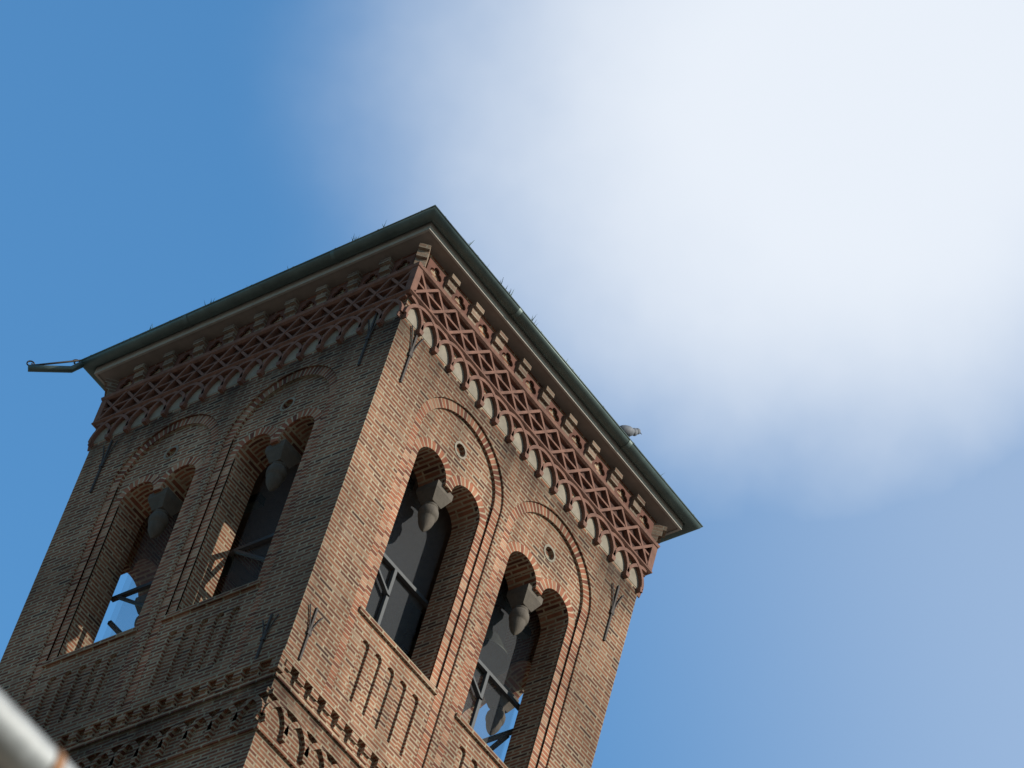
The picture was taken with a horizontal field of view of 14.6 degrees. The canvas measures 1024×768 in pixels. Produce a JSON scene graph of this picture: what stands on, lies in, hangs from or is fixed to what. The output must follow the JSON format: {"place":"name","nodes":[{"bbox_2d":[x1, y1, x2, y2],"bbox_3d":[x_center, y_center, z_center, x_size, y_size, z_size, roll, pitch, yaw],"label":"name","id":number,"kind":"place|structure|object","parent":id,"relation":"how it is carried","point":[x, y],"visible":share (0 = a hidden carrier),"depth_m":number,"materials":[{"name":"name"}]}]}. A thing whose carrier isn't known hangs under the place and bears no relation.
{"place":"outdoors","nodes":[
{"label":"outdoors","id":0,"kind":"place"},
{"bbox_2d":[0,691,74,767],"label":"pipe","id":1,"kind":"structure","parent":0,"point":[25,742],"depth_m":7.88,"materials":[{"name":"metal"}]},
{"bbox_2d":[0,252,655,767],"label":"brick wall","id":2,"kind":"structure","parent":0,"point":[382,696],"depth_m":46.98,"materials":[{"name":"brown brick"}]},
{"bbox_2d":[69,686,346,767],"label":"decorative frieze","id":3,"kind":"object","parent":2,"relation":"attached to","point":[173,728],"visible":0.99,"depth_m":43.27,"materials":[{"name":"brown brick"}]},
{"bbox_2d":[41,579,507,767],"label":"ledges","id":4,"kind":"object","parent":2,"relation":"attached to","point":[283,663],"depth_m":43.84,"materials":[{"name":"brown brick"}]},
{"bbox_2d":[19,367,589,767],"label":"window arches","id":5,"kind":"structure","parent":2,"relation":"attached to","point":[414,445],"depth_m":47.03,"materials":[{"name":"brown brick"}]},
{"bbox_2d":[107,477,535,750],"bbox_3d":[-2.357,3.296,48.124,4.040,4.600,4.040,-22,-58,31],"label":"bell frame","id":6,"kind":"object","parent":2,"relation":"in","point":[404,630],"visible":0.23,"depth_m":48.12,"materials":[{"name":"grey metal"}]},
{"bbox_2d":[220,535,509,675],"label":"tower bells","id":7,"kind":"object","parent":6,"relation":"hanging from","point":[494,657],"visible":0.11,"depth_m":48.50,"materials":[{"name":"grey metal"}]},
{"bbox_2d":[26,312,623,660],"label":"wall anchors","id":8,"kind":"object","parent":2,"relation":"attached to","point":[41,367],"visible":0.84,"depth_m":48.82,"materials":[{"name":"black metal"}]},
{"bbox_2d":[94,305,637,587],"bbox_3d":[-1.817,1.582,49.993,5.010,0.245,5.010,-22,-58,31],"label":"tower arcade plaster","id":9,"kind":"object","parent":2,"relation":"attached to","point":[442,354],"visible":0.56,"depth_m":48.70,"materials":[{"name":"beige paint"}]},
{"bbox_2d":[87,261,659,597],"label":"tower terracotta friezes","id":10,"kind":"object","parent":2,"relation":"attached to","point":[415,276],"visible":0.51,"depth_m":48.93,"materials":[{"name":"brown brick"}]},
{"bbox_2d":[134,439,542,735],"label":"tower acorn pendants","id":11,"kind":"object","parent":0,"point":[284,455],"visible":0.61,"depth_m":47.85,"materials":[{"name":"grey stone"}]},
{"bbox_2d":[236,463,451,632],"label":"tower belfry ceiling","id":12,"kind":"structure","parent":0,"point":[413,552],"depth_m":50.69,"materials":[{"name":"grey paint"}]},
{"bbox_2d":[108,278,647,557],"bbox_3d":[-1.722,1.279,50.323,5.008,0.400,5.008,-22,-58,31],"label":"tower lattice backing","id":13,"kind":"object","parent":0,"point":[518,409],"visible":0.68,"depth_m":49.07,"materials":[{"name":"brown brick"}]},
{"bbox_2d":[115,253,653,534],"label":"tower quatrefoil plates","id":14,"kind":"object","parent":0,"point":[466,304],"visible":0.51,"depth_m":49.32,"materials":[{"name":"brown brick"}]},
{"bbox_2d":[104,243,666,543],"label":"brackets","id":15,"kind":"object","parent":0,"point":[523,368],"visible":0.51,"depth_m":49.37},
{"bbox_2d":[78,205,702,542],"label":"roof","id":16,"kind":"structure","parent":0,"point":[453,252],"depth_m":49.44,"materials":[{"name":"grey metal"}]},
{"bbox_2d":[149,220,662,474],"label":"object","id":17,"kind":"object","parent":16,"relation":"on","point":[383,226],"visible":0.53,"depth_m":48.88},
{"bbox_2d":[620,425,640,436],"bbox_3d":[1.438,0.568,50.048,0.445,0.250,0.139,33,-48,-15],"label":"pigeon","id":18,"kind":"object","parent":16,"relation":"on","point":[629,431],"visible":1,"depth_m":49.99,"materials":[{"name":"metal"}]},
{"bbox_2d":[0,0,1023,767],"label":"sky","id":19,"kind":"structure","parent":0,"point":[779,243],"materials":[{"name":"blue"}]}
]}

